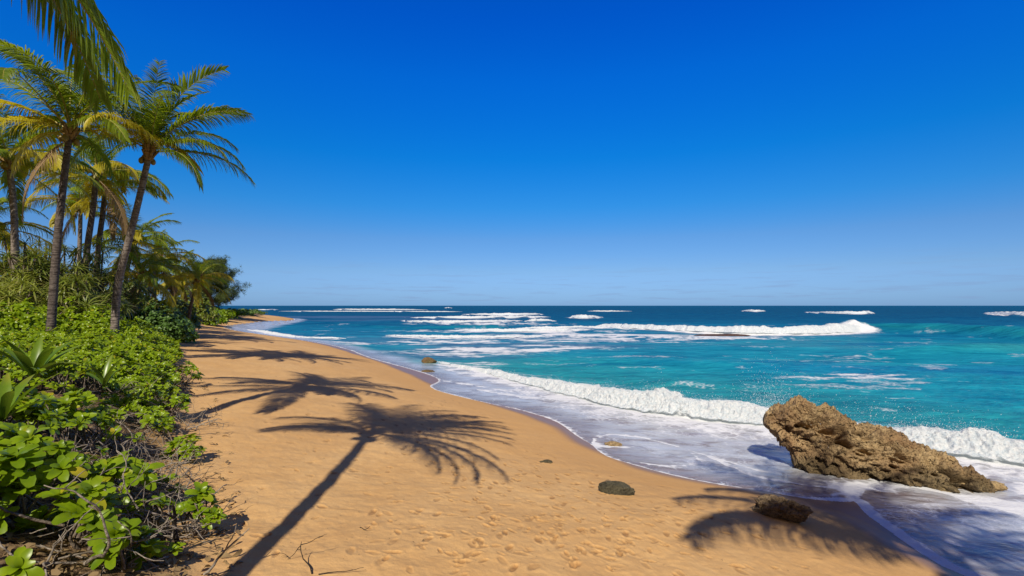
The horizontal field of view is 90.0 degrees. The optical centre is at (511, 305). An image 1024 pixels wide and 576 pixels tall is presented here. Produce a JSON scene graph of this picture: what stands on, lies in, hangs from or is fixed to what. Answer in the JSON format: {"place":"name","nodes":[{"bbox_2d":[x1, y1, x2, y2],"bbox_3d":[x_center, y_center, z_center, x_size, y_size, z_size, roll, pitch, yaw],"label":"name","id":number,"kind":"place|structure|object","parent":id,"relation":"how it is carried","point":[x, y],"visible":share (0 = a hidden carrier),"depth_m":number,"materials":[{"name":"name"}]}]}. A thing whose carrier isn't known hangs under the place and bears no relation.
{"place":"outdoors","nodes":[
{"label":"outdoors","id":0,"kind":"place"},
{"bbox_2d":[0,313,963,575],"bbox_3d":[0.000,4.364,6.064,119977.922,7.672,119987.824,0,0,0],"label":"ground","id":1,"kind":"structure","parent":0,"point":[334,449],"depth_m":8.50,"materials":[{"name":"beige sand"}]},
{"bbox_2d":[0,422,54,464],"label":"beach shrub","id":2,"kind":"object","parent":1,"relation":"on","point":[11,430],"visible":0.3,"depth_m":5.90,"materials":[{"name":"green plant"}]},
{"bbox_2d":[0,180,61,259],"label":"palm tree","id":3,"kind":"object","parent":1,"relation":"on","point":[3,226],"visible":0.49,"depth_m":28.08,"materials":[{"name":"green plant"}]},
{"bbox_2d":[0,249,64,305],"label":"pandanus tree","id":4,"kind":"object","parent":1,"relation":"on","point":[19,274],"visible":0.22,"depth_m":23.52,"materials":[{"name":"green plant"}]},
{"bbox_2d":[0,372,68,420],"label":"spider lily","id":5,"kind":"object","parent":1,"relation":"on","point":[9,399],"visible":1,"depth_m":6.75,"materials":[{"name":"green plant"}]},
{"bbox_2d":[0,301,71,340],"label":"bush","id":6,"kind":"object","parent":1,"relation":"on","point":[32,315],"visible":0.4,"depth_m":19.14,"materials":[{"name":"green plant"}]},
{"bbox_2d":[0,275,75,321],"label":"pandanus tree","id":7,"kind":"object","parent":1,"relation":"on","point":[12,296],"visible":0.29,"depth_m":21.88,"materials":[{"name":"green plant"}]},
{"bbox_2d":[1,297,75,329],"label":"bush","id":8,"kind":"object","parent":1,"relation":"on","point":[44,314],"visible":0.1,"depth_m":21.18,"materials":[{"name":"green plant"}]},
{"bbox_2d":[0,444,87,535],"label":"beach shrub","id":9,"kind":"object","parent":1,"relation":"on","point":[20,480],"visible":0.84,"depth_m":4.67,"materials":[{"name":"green plant"}]},
{"bbox_2d":[0,335,88,377],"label":"spider lily","id":10,"kind":"object","parent":1,"relation":"on","point":[40,357],"visible":0.82,"depth_m":9.87,"materials":[{"name":"green plant"}]},
{"bbox_2d":[0,232,92,306],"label":"pandanus tree","id":11,"kind":"object","parent":1,"relation":"on","point":[40,271],"visible":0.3,"depth_m":24.40,"materials":[{"name":"green plant"}]},
{"bbox_2d":[8,426,90,490],"bbox_3d":[-5.299,1.708,5.651,1.005,0.740,0.931,0,0,44],"label":"beach shrub","id":12,"kind":"object","parent":1,"relation":"on","point":[52,450],"visible":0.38,"depth_m":5.67,"materials":[{"name":"green plant"}]},
{"bbox_2d":[0,94,103,287],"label":"palm tree","id":13,"kind":"object","parent":1,"relation":"on","point":[8,152],"visible":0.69,"depth_m":24.02,"materials":[{"name":"green plant"}]},
{"bbox_2d":[0,236,106,291],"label":"pandanus tree","id":14,"kind":"object","parent":1,"relation":"on","point":[47,251],"visible":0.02,"depth_m":32.80,"materials":[{"name":"green plant"}]},
{"bbox_2d":[7,475,127,550],"bbox_3d":[-4.085,1.953,4.811,0.887,0.683,0.819,0,0,0],"label":"beach shrub","id":15,"kind":"object","parent":1,"relation":"on","point":[69,509],"visible":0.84,"depth_m":4.68,"materials":[{"name":"green plant"}]},
{"bbox_2d":[19,245,128,310],"bbox_3d":[-23.668,-0.806,26.950,6.206,5.064,5.460,0,0,0],"label":"pandanus tree","id":16,"kind":"object","parent":1,"relation":"on","point":[78,270],"visible":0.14,"depth_m":27.21,"materials":[{"name":"green plant"}]},
{"bbox_2d":[11,0,141,116],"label":"palm tree","id":17,"kind":"object","parent":1,"relation":"on","point":[70,26],"visible":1,"depth_m":9.47,"materials":[{"name":"green plant"}]},
{"bbox_2d":[24,161,136,263],"bbox_3d":[-31.866,-4.564,37.915,7.628,12.566,6.831,0,0,0],"label":"palm tree","id":18,"kind":"object","parent":1,"relation":"on","point":[74,197],"visible":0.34,"depth_m":37.69,"materials":[{"name":"green plant"}]},
{"bbox_2d":[30,271,134,329],"bbox_3d":[-20.217,0.110,23.898,4.981,3.478,4.019,0,0,0],"label":"pandanus tree","id":19,"kind":"object","parent":1,"relation":"on","point":[102,300],"visible":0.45,"depth_m":23.41,"materials":[{"name":"green plant"}]},
{"bbox_2d":[0,107,172,273],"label":"palm tree","id":20,"kind":"object","parent":1,"relation":"on","point":[120,171],"visible":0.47,"depth_m":31.02,"materials":[{"name":"green plant"}]},
{"bbox_2d":[60,458,113,483],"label":"beach shrub","id":21,"kind":"object","parent":1,"relation":"on","point":[83,479],"visible":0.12,"depth_m":6.14,"materials":[{"name":"green plant"}]},
{"bbox_2d":[0,316,187,575],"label":"shrubbery","id":22,"kind":"object","parent":1,"relation":"on","point":[19,562],"visible":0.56,"depth_m":11.03,"materials":[{"name":"green plant"}]},
{"bbox_2d":[57,296,130,344],"bbox_3d":[-18.947,0.694,22.625,3.876,2.229,2.934,0,0,0],"label":"bush","id":23,"kind":"object","parent":1,"relation":"on","point":[94,316],"visible":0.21,"depth_m":22.01,"materials":[{"name":"green plant"}]},
{"bbox_2d":[0,335,194,527],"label":"undergrowth","id":24,"kind":"object","parent":1,"relation":"on","point":[80,383],"visible":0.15,"depth_m":9.31,"materials":[{"name":"green plant"}]},
{"bbox_2d":[75,354,126,386],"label":"spider lily","id":25,"kind":"object","parent":1,"relation":"on","point":[106,376],"visible":0.97,"depth_m":10.36,"materials":[{"name":"green plant"}]},
{"bbox_2d":[33,140,169,269],"bbox_3d":[-26.971,-4.601,33.769,6.817,12.909,7.569,0,0,44],"label":"palm tree","id":26,"kind":"object","parent":1,"relation":"on","point":[110,212],"visible":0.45,"depth_m":33.50,"materials":[{"name":"green plant"}]},
{"bbox_2d":[0,39,203,337],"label":"palm tree","id":27,"kind":"object","parent":1,"relation":"on","point":[63,94],"visible":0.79,"depth_m":18.82,"materials":[{"name":"green plant"}]},
{"bbox_2d":[62,234,153,320],"bbox_3d":[-23.549,-1.108,29.090,5.719,5.786,4.755,0,0,0],"label":"pandanus tree","id":28,"kind":"object","parent":1,"relation":"on","point":[132,292],"visible":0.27,"depth_m":29.06,"materials":[{"name":"green plant"}]},
{"bbox_2d":[0,370,240,575],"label":"twigs","id":29,"kind":"object","parent":1,"relation":"on","point":[97,508],"visible":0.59,"depth_m":5.73,"materials":[{"name":"brown wood"}]},
{"bbox_2d":[0,379,243,575],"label":"debris","id":30,"kind":"object","parent":1,"relation":"on","point":[56,571],"visible":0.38,"depth_m":4.98,"materials":[{"name":"brown plant"}]},
{"bbox_2d":[127,519,183,557],"bbox_3d":[-3.403,2.210,4.876,0.460,0.348,0.158,0,0,-27],"label":"branch","id":31,"kind":"object","parent":30,"relation":"on","point":[138,544],"visible":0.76,"depth_m":4.88,"materials":[{"name":"grey wood"}]},
{"bbox_2d":[84,457,164,508],"bbox_3d":[-4.590,2.109,6.020,0.686,0.663,0.755,0,0,35],"label":"beach shrub","id":32,"kind":"object","parent":1,"relation":"on","point":[135,466],"visible":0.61,"depth_m":5.97,"materials":[{"name":"green plant"}]},
{"bbox_2d":[68,203,180,288],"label":"palm tree","id":33,"kind":"object","parent":1,"relation":"on","point":[138,238],"visible":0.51,"depth_m":41.38,"materials":[{"name":"green plant"}]},
{"bbox_2d":[119,320,132,331],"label":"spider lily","id":34,"kind":"object","parent":1,"relation":"on","point":[125,325],"visible":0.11,"depth_m":22.50,"materials":[{"name":"green plant"}]},
{"bbox_2d":[84,517,169,572],"bbox_3d":[-3.535,2.183,4.660,0.608,0.588,0.625,0,0,30],"label":"beach shrub","id":35,"kind":"object","parent":1,"relation":"on","point":[115,529],"visible":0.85,"depth_m":4.52,"materials":[{"name":"green plant"}]},
{"bbox_2d":[23,57,255,339],"bbox_3d":[-14.585,-3.999,20.226,7.494,12.157,6.518,0,0,0],"label":"palm tree","id":36,"kind":"object","parent":1,"relation":"on","point":[157,123],"visible":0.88,"depth_m":20.80,"materials":[{"name":"green plant"}]},
{"bbox_2d":[102,244,187,311],"bbox_3d":[-26.123,-1.184,36.115,5.322,6.366,5.674,0,0,0],"label":"palm tree","id":37,"kind":"object","parent":1,"relation":"on","point":[144,276],"visible":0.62,"depth_m":35.87,"materials":[{"name":"green plant"}]},
{"bbox_2d":[121,283,171,307],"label":"bush","id":38,"kind":"object","parent":1,"relation":"on","point":[153,292],"visible":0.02,"depth_m":44.64,"materials":[{"name":"green plant"}]},
{"bbox_2d":[121,493,186,523],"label":"beach shrub","id":39,"kind":"object","parent":1,"relation":"on","point":[164,500],"visible":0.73,"depth_m":5.86,"materials":[{"name":"green plant"}]},
{"bbox_2d":[107,225,205,297],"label":"palm tree","id":40,"kind":"object","parent":1,"relation":"on","point":[161,272],"visible":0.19,"depth_m":46.92,"materials":[{"name":"green plant"}]},
{"bbox_2d":[127,538,185,570],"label":"beach shrub","id":41,"kind":"object","parent":1,"relation":"on","point":[173,547],"visible":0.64,"depth_m":4.83,"materials":[{"name":"green plant"}]},
{"bbox_2d":[132,487,180,491],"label":"branch","id":42,"kind":"object","parent":1,"relation":"on","point":[153,490],"visible":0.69,"depth_m":6.34,"materials":[{"name":"wood"}]},
{"bbox_2d":[128,385,191,416],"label":"beach shrub","id":43,"kind":"object","parent":1,"relation":"on","point":[185,401],"visible":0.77,"depth_m":11.17,"materials":[{"name":"green plant"}]},
{"bbox_2d":[126,301,196,339],"bbox_3d":[-20.696,0.937,29.927,4.067,2.358,3.036,0,0,0],"label":"bush","id":44,"kind":"object","parent":1,"relation":"on","point":[172,325],"visible":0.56,"depth_m":29.69,"materials":[{"name":"green plant"}]},
{"bbox_2d":[162,504,179,551],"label":"branch","id":45,"kind":"object","parent":1,"relation":"on","point":[175,532],"visible":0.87,"depth_m":5.25,"materials":[{"name":"brown wood"}]},
{"bbox_2d":[141,297,202,329],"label":"bush","id":46,"kind":"object","parent":1,"relation":"on","point":[195,319],"visible":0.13,"depth_m":41.62,"materials":[{"name":"green plant"}]},
{"bbox_2d":[147,249,209,304],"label":"palm tree","id":47,"kind":"object","parent":1,"relation":"on","point":[182,297],"visible":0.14,"depth_m":58.20,"materials":[{"name":"green plant"}]},
{"bbox_2d":[161,360,204,385],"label":"beach shrub","id":48,"kind":"object","parent":1,"relation":"on","point":[188,369],"visible":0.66,"depth_m":16.20,"materials":[{"name":"green plant"}]},
{"bbox_2d":[160,433,206,462],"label":"beach shrub","id":49,"kind":"object","parent":1,"relation":"on","point":[174,443],"visible":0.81,"depth_m":8.56,"materials":[{"name":"green plant"}]},
{"bbox_2d":[179,317,199,342],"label":"bush","id":50,"kind":"object","parent":1,"relation":"on","point":[191,338],"visible":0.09,"depth_m":33.82,"materials":[{"name":"green plant"}]},
{"bbox_2d":[176,461,212,495],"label":"branch","id":51,"kind":"object","parent":1,"relation":"on","point":[191,478],"visible":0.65,"depth_m":6.66,"materials":[{"name":"brown wood"}]},
{"bbox_2d":[183,406,210,430],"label":"branch","id":52,"kind":"object","parent":1,"relation":"on","point":[194,419],"visible":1,"depth_m":10.59,"materials":[{"name":"wood"}]},
{"bbox_2d":[169,481,227,539],"bbox_3d":[-3.586,2.341,5.861,0.620,0.658,0.415,0,0,0],"label":"beach shrub","id":53,"kind":"object","parent":1,"relation":"on","point":[200,492],"visible":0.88,"depth_m":5.79,"materials":[{"name":"green plant"}]},
{"bbox_2d":[163,252,234,320],"bbox_3d":[-24.496,-0.700,39.896,4.648,6.851,4.806,0,0,-43],"label":"palm tree","id":54,"kind":"object","parent":1,"relation":"on","point":[196,273],"visible":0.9,"depth_m":39.89,"materials":[{"name":"green plant"}]},
{"bbox_2d":[178,288,220,323],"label":"bush","id":55,"kind":"object","parent":1,"relation":"on","point":[205,313],"visible":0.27,"depth_m":69.10,"materials":[{"name":"green plant"}]},
{"bbox_2d":[206,407,222,425],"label":"branch","id":56,"kind":"object","parent":1,"relation":"on","point":[212,416],"visible":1,"depth_m":11.24,"materials":[{"name":"wood"}]},
{"bbox_2d":[201,307,228,325],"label":"bush","id":57,"kind":"object","parent":1,"relation":"on","point":[223,319],"visible":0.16,"depth_m":81.11,"materials":[{"name":"green plant"}]},
{"bbox_2d":[186,254,251,307],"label":"ironwood tree","id":58,"kind":"object","parent":1,"relation":"on","point":[220,298],"visible":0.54,"depth_m":103.04,"materials":[{"name":"green plant"}]},
{"bbox_2d":[203,527,249,575],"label":"branch","id":59,"kind":"object","parent":1,"relation":"on","point":[216,560],"visible":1,"depth_m":4.96,"materials":[{"name":"wood"}]},
{"bbox_2d":[218,308,237,319],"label":"bush","id":60,"kind":"object","parent":1,"relation":"on","point":[230,315],"visible":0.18,"depth_m":96.89,"materials":[{"name":"green plant"}]},
{"bbox_2d":[227,308,253,316],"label":"bush","id":61,"kind":"object","parent":1,"relation":"on","point":[239,312],"visible":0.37,"depth_m":112.10,"materials":[{"name":"green plant"}]},
{"bbox_2d":[241,308,267,314],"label":"bush","id":62,"kind":"object","parent":1,"relation":"on","point":[254,311],"visible":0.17,"depth_m":127.99,"materials":[{"name":"green plant"}]},
{"bbox_2d":[279,534,325,573],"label":"branch","id":63,"kind":"object","parent":1,"relation":"on","point":[302,555],"visible":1,"depth_m":5.38,"materials":[{"name":"brown wood"}]},
{"bbox_2d":[318,567,363,574],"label":"branch","id":64,"kind":"object","parent":1,"relation":"on","point":[337,571],"visible":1,"depth_m":5.17,"materials":[{"name":"brown wood"}]},
{"bbox_2d":[421,357,436,362],"bbox_3d":[-6.123,4.082,37.572,0.945,0.616,0.850,0,0,34],"label":"rock","id":65,"kind":"object","parent":1,"relation":"on","point":[427,360],"visible":0.62,"depth_m":37.34,"materials":[{"name":"brown stone"}]},
{"bbox_2d":[273,419,816,569],"bbox_3d":[-2.910,3.232,13.609,8.513,1.158,18.644,0,0,-32],"label":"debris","id":66,"kind":"object","parent":1,"relation":"on","point":[525,516],"visible":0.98,"depth_m":6.70,"materials":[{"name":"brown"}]},
{"bbox_2d":[539,459,552,463],"bbox_3d":[0.750,3.555,11.640,0.349,0.046,0.312,0,0,0],"label":"rock","id":67,"kind":"object","parent":1,"relation":"on","point":[547,461],"visible":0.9,"depth_m":11.61,"materials":[{"name":"grey stone"}]},
{"bbox_2d":[604,441,621,445],"bbox_3d":[2.979,4.064,15.089,0.543,0.153,0.496,0,0,0],"label":"rock","id":68,"kind":"object","parent":1,"relation":"on","point":[612,443],"visible":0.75,"depth_m":14.95,"materials":[{"name":"beige stone"}]},
{"bbox_2d":[598,481,634,495],"bbox_3d":[1.927,3.370,9.454,0.665,0.232,0.346,0,0,0],"label":"rock","id":69,"kind":"object","parent":1,"relation":"on","point":[616,487],"visible":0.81,"depth_m":9.35,"materials":[{"name":"grey stone"}]},
{"bbox_2d":[752,494,812,523],"bbox_3d":[4.736,3.575,9.025,1.025,0.412,0.564,0,0,25],"label":"rock","id":70,"kind":"object","parent":1,"relation":"on","point":[774,506],"visible":0.78,"depth_m":8.88,"materials":[{"name":"brown stone"}]},
{"bbox_2d":[763,395,994,492],"bbox_3d":[8.981,3.723,12.917,4.788,2.771,1.912,0,0,23],"label":"boulder","id":71,"kind":"object","parent":1,"relation":"on","point":[824,438],"visible":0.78,"depth_m":12.59,"materials":[{"name":"brown stone"}]},
{"bbox_2d":[959,481,1007,490],"bbox_3d":[10.935,4.169,11.968,0.925,0.182,0.546,0,0,0],"label":"rock","id":72,"kind":"object","parent":1,"relation":"on","point":[999,486],"visible":0.34,"depth_m":11.77,"materials":[{"name":"beige stone"}]},
{"bbox_2d":[0,0,1023,305],"label":"sky","id":73,"kind":"structure","parent":0,"point":[395,152],"materials":[{"name":"blue"}]},
{"bbox_2d":[217,306,1023,575],"bbox_3d":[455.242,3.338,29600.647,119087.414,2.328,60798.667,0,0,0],"label":"sea water","id":74,"kind":"structure","parent":0,"point":[934,362],"depth_m":30.47,"materials":[{"name":"teal liquid"}]},
{"bbox_2d":[255,330,345,338],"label":"surf","id":75,"kind":"structure","parent":74,"relation":"on","point":[264,331],"depth_m":69.71,"materials":[{"name":"liquid"}]},
{"bbox_2d":[333,309,421,309],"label":"surf","id":76,"kind":"structure","parent":74,"relation":"on","point":[379,309],"depth_m":501.54,"materials":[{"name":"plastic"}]},
{"bbox_2d":[312,311,458,311],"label":"surf","id":77,"kind":"structure","parent":74,"relation":"on","point":[390,311],"depth_m":354.00,"materials":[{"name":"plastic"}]},
{"bbox_2d":[388,335,537,337],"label":"surf","id":78,"kind":"structure","parent":74,"relation":"on","point":[455,336],"depth_m":67.26,"materials":[{"name":"liquid"}]},
{"bbox_2d":[412,320,520,321],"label":"surf","id":79,"kind":"structure","parent":74,"relation":"on","point":[463,320],"depth_m":128.35,"materials":[{"name":"liquid"}]},
{"bbox_2d":[411,315,545,317],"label":"surf","id":80,"kind":"structure","parent":74,"relation":"on","point":[509,316],"depth_m":167.21,"materials":[{"name":"liquid"}]},
{"bbox_2d":[466,313,541,314],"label":"surf","id":81,"kind":"structure","parent":74,"relation":"on","point":[505,314],"depth_m":226.96,"materials":[{"name":"liquid"}]},
{"bbox_2d":[463,328,588,330],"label":"surf","id":82,"kind":"structure","parent":74,"relation":"on","point":[526,329],"depth_m":83.64,"materials":[{"name":"liquid"}]},
{"bbox_2d":[527,318,553,320],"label":"surf","id":83,"kind":"structure","parent":74,"relation":"on","point":[535,319],"depth_m":134.85,"materials":[{"name":"liquid"}]},
{"bbox_2d":[517,326,623,328],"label":"surf","id":84,"kind":"structure","parent":74,"relation":"on","point":[549,327],"depth_m":92.39,"materials":[{"name":"liquid"}]},
{"bbox_2d":[570,315,599,317],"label":"surf","id":85,"kind":"structure","parent":74,"relation":"on","point":[582,316],"depth_m":170.77,"materials":[{"name":"liquid"}]},
{"bbox_2d":[693,334,750,335],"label":"surf","id":86,"kind":"structure","parent":74,"relation":"in","point":[721,335],"depth_m":71.21,"materials":[{"name":"white liquid"}]},
{"bbox_2d":[597,323,860,333],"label":"surf","id":87,"kind":"structure","parent":74,"relation":"on","point":[827,328],"depth_m":78.52,"materials":[{"name":"liquid"}]},
{"bbox_2d":[437,361,1023,449],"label":"spray","id":88,"kind":"object","parent":74,"relation":"on","point":[776,403],"visible":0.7,"depth_m":15.87,"materials":[{"name":"white liquid"}]},
{"bbox_2d":[439,362,1023,462],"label":"surf","id":89,"kind":"structure","parent":74,"relation":"on","point":[987,446],"depth_m":19.01,"materials":[{"name":"liquid"}]},
{"bbox_2d":[810,311,874,313],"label":"surf","id":90,"kind":"structure","parent":74,"relation":"on","point":[851,312],"depth_m":259.01,"materials":[{"name":"liquid"}]},
{"bbox_2d":[985,311,1023,314],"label":"surf","id":91,"kind":"structure","parent":74,"relation":"on","point":[1013,312],"depth_m":222.85,"materials":[{"name":"liquid"}]}
]}

